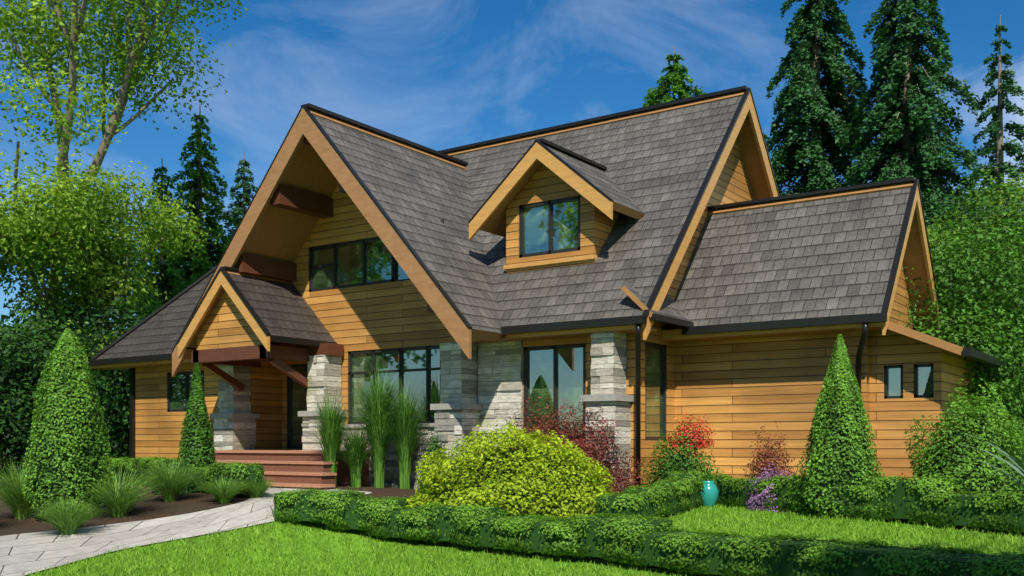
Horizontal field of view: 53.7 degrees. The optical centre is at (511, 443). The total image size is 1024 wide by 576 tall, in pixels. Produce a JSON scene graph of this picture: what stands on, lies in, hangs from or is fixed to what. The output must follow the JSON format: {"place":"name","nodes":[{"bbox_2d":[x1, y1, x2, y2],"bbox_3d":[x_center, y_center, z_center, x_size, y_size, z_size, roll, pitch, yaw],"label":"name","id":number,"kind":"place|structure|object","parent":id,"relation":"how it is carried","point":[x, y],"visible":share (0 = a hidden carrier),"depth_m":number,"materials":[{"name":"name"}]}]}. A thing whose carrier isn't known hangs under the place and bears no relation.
{"place":"outdoors","nodes":[
{"label":"outdoors","id":0,"kind":"place"},
{"bbox_2d":[0,478,249,535],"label":"mulch bed","id":1,"kind":"object","parent":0,"point":[156,506],"visible":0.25,"depth_m":15.55,"materials":[{"name":"brown soil"}]},
{"bbox_2d":[21,328,115,518],"bbox_3d":[-6.763,-0.302,15.395,1.319,2.920,1.397,0,0,35],"label":"conical shrub","id":2,"kind":"object","parent":1,"relation":"on","point":[68,337],"depth_m":15.08,"materials":[{"name":"green plant"}]},
{"bbox_2d":[5,454,263,494],"bbox_3d":[-8.472,0.539,21.862,1.408,0.642,13.987,0,0,-40],"label":"hedge","id":3,"kind":"object","parent":1,"relation":"on","point":[208,473],"depth_m":17.33,"materials":[{"name":"green plant"}]},
{"bbox_2d":[0,457,277,534],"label":"ornamental grasses","id":4,"kind":"object","parent":1,"relation":"on","point":[119,500],"visible":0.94,"depth_m":15.37,"materials":[{"name":"green plant"}]},
{"bbox_2d":[148,456,201,494],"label":"porch shrub","id":5,"kind":"object","parent":1,"relation":"on","point":[188,488],"depth_m":17.41,"materials":[{"name":"green plant"}]},
{"bbox_2d":[0,453,1023,575],"bbox_3d":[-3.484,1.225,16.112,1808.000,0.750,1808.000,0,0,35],"label":"lawn","id":6,"kind":"structure","parent":0,"point":[490,550],"depth_m":13.07,"materials":[{"name":"green plant"}]},
{"bbox_2d":[0,209,27,290],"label":"tree","id":7,"kind":"object","parent":6,"relation":"on","point":[2,268],"visible":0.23,"depth_m":33.09,"materials":[{"name":"green plant"}]},
{"bbox_2d":[0,154,219,454],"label":"lacy tree","id":8,"kind":"object","parent":6,"relation":"on","point":[30,236],"depth_m":32.09,"materials":[{"name":"green plant"}]},
{"bbox_2d":[0,204,243,478],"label":"foliage","id":9,"kind":"object","parent":6,"relation":"on","point":[25,351],"visible":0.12,"depth_m":26.92,"materials":[{"name":"green plant"}]},
{"bbox_2d":[0,0,248,329],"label":"deciduous tree","id":10,"kind":"object","parent":6,"relation":"on","point":[8,18],"depth_m":33.99,"materials":[{"name":"green plant"}]},
{"bbox_2d":[112,159,194,450],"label":"conifer","id":11,"kind":"object","parent":6,"relation":"on","point":[171,285],"depth_m":43.60,"materials":[{"name":"green plant"}]},
{"bbox_2d":[134,106,231,316],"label":"conifer","id":12,"kind":"object","parent":6,"relation":"on","point":[207,184],"depth_m":45.71,"materials":[{"name":"green plant"}]},
{"bbox_2d":[0,488,371,575],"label":"path pavers","id":13,"kind":"object","parent":6,"relation":"on","point":[26,553],"visible":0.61,"depth_m":13.83,"materials":[{"name":"grey stone"}]},
{"bbox_2d":[178,362,216,467],"bbox_3d":[-5.764,-0.306,18.516,0.826,2.361,0.849,0,0,35],"label":"conical shrub","id":14,"kind":"object","parent":6,"relation":"on","point":[195,384],"depth_m":18.37,"materials":[{"name":"green plant"}]},
{"bbox_2d":[213,156,257,266],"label":"conifer","id":15,"kind":"object","parent":6,"relation":"on","point":[238,210],"depth_m":49.78,"materials":[{"name":"green plant"}]},
{"bbox_2d":[405,491,443,508],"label":"gold shrub","id":16,"kind":"object","parent":6,"relation":"on","point":[424,498],"depth_m":14.82,"materials":[{"name":"yellow plant"}]},
{"bbox_2d":[414,418,614,517],"bbox_3d":[-0.020,0.419,15.023,3.716,1.592,2.704,0,0,35],"label":"gold shrub","id":17,"kind":"object","parent":6,"relation":"on","point":[564,454],"depth_m":14.27,"materials":[{"name":"yellow plant"}]},
{"bbox_2d":[84,85,1012,493],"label":"house","id":18,"kind":"structure","parent":6,"relation":"on","point":[364,281],"depth_m":18.71,"materials":[{"name":"brown wood"}]},
{"bbox_2d":[94,91,985,363],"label":"house roof","id":19,"kind":"structure","parent":18,"relation":"attached to","point":[827,255],"depth_m":18.74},
{"bbox_2d":[500,390,644,500],"bbox_3d":[0.818,0.079,16.986,3.188,1.942,2.031,0,0,35],"label":"shrub","id":20,"kind":"object","parent":6,"relation":"on","point":[581,442],"depth_m":16.57,"materials":[{"name":"red plant"}]},
{"bbox_2d":[264,486,1023,575],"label":"hedge","id":21,"kind":"object","parent":6,"relation":"on","point":[827,558],"depth_m":11.74,"materials":[{"name":"green plant"}]},
{"bbox_2d":[588,469,719,518],"bbox_3d":[2.428,0.763,15.344,0.901,0.771,4.582,0,0,28],"label":"hedge","id":22,"kind":"object","parent":6,"relation":"on","point":[660,509],"depth_m":14.24,"materials":[{"name":"green plant"}]},
{"bbox_2d":[637,416,723,486],"bbox_3d":[2.665,0.307,16.270,1.503,1.486,1.267,0,0,35],"label":"mixed shrub","id":23,"kind":"object","parent":6,"relation":"on","point":[657,469],"depth_m":16.13,"materials":[{"name":"green plant"}]},
{"bbox_2d":[666,412,718,448],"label":"flowers","id":24,"kind":"object","parent":23,"relation":"attached to","point":[700,442],"visible":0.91,"depth_m":16.14,"materials":[{"name":"red plant"}]},
{"bbox_2d":[701,481,718,507],"bbox_3d":[3.020,0.790,15.600,0.322,0.420,0.330,0,0,35],"label":"vase","id":25,"kind":"object","parent":6,"relation":"on","point":[710,492],"visible":0.72,"depth_m":15.48,"materials":[{"name":"teal ceramic"}]},
{"bbox_2d":[741,420,797,479],"bbox_3d":[4.052,0.344,15.902,0.937,1.411,0.901,0,0,35],"label":"low shrub","id":26,"kind":"object","parent":6,"relation":"on","point":[768,456],"depth_m":15.81,"materials":[{"name":"plant"}]},
{"bbox_2d":[745,463,794,512],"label":"purple flower","id":27,"kind":"object","parent":6,"relation":"on","point":[758,496],"depth_m":14.79,"materials":[{"name":"purple plant"}]},
{"bbox_2d":[765,0,880,195],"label":"conifer","id":28,"kind":"object","parent":6,"relation":"on","point":[803,117],"depth_m":33.41,"materials":[{"name":"green plant"}]},
{"bbox_2d":[783,334,884,518],"bbox_3d":[4.566,-0.250,14.054,1.516,2.546,1.472,0,0,35],"label":"conifer","id":29,"kind":"object","parent":6,"relation":"on","point":[839,356],"depth_m":13.77,"materials":[{"name":"green plant"}]},
{"bbox_2d":[708,471,1023,532],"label":"hedge","id":30,"kind":"object","parent":6,"relation":"on","point":[936,499],"depth_m":12.85,"materials":[{"name":"green plant"}]},
{"bbox_2d":[837,0,983,261],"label":"conifer","id":31,"kind":"object","parent":6,"relation":"on","point":[890,61],"depth_m":30.32,"materials":[{"name":"green plant"}]},
{"bbox_2d":[899,158,1023,459],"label":"foliage","id":32,"kind":"object","parent":6,"relation":"on","point":[984,314],"visible":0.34,"depth_m":18.45,"materials":[{"name":"green plant"}]},
{"bbox_2d":[903,379,1023,494],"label":"round shrub","id":33,"kind":"object","parent":6,"relation":"on","point":[968,462],"depth_m":13.46,"materials":[{"name":"green plant"}]},
{"bbox_2d":[926,173,1023,282],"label":"light foliage","id":34,"kind":"object","parent":6,"relation":"on","point":[983,214],"visible":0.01,"depth_m":22.93,"materials":[{"name":"green plant"}]},
{"bbox_2d":[946,414,1023,485],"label":"strap leaf plant","id":35,"kind":"object","parent":6,"relation":"on","point":[1018,469],"visible":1,"depth_m":12.06,"materials":[{"name":"green plant"}]},
{"bbox_2d":[962,15,1023,261],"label":"conifer","id":36,"kind":"object","parent":6,"relation":"on","point":[993,125],"depth_m":39.90,"materials":[{"name":"green plant"}]},
{"bbox_2d":[1002,411,1023,474],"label":"light shrub","id":37,"kind":"object","parent":6,"relation":"on","point":[1013,416],"depth_m":17.24,"materials":[{"name":"green plant"}]},
{"bbox_2d":[0,0,1023,437],"label":"sky","id":38,"kind":"structure","parent":0,"point":[438,75],"materials":[{"name":"blue"}]},
{"bbox_2d":[334,486,725,517],"bbox_3d":[0.087,1.095,16.922,9.920,0.505,5.600,0,0,35],"label":"mulch bed","id":39,"kind":"object","parent":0,"point":[388,492],"visible":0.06,"depth_m":18.25,"materials":[{"name":"brown soil"}]},
{"bbox_2d":[300,366,429,488],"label":"tall grasses","id":40,"kind":"object","parent":39,"relation":"on","point":[379,416],"visible":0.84,"depth_m":19.15,"materials":[{"name":"green plant"}]},
{"bbox_2d":[419,427,446,490],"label":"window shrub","id":41,"kind":"object","parent":39,"relation":"on","point":[432,447],"depth_m":18.49,"materials":[{"name":"green plant"}]},
{"bbox_2d":[642,47,705,106],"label":"conifer","id":42,"kind":"object","parent":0,"point":[679,75],"depth_m":41.64,"materials":[{"name":"green plant"}]}
]}

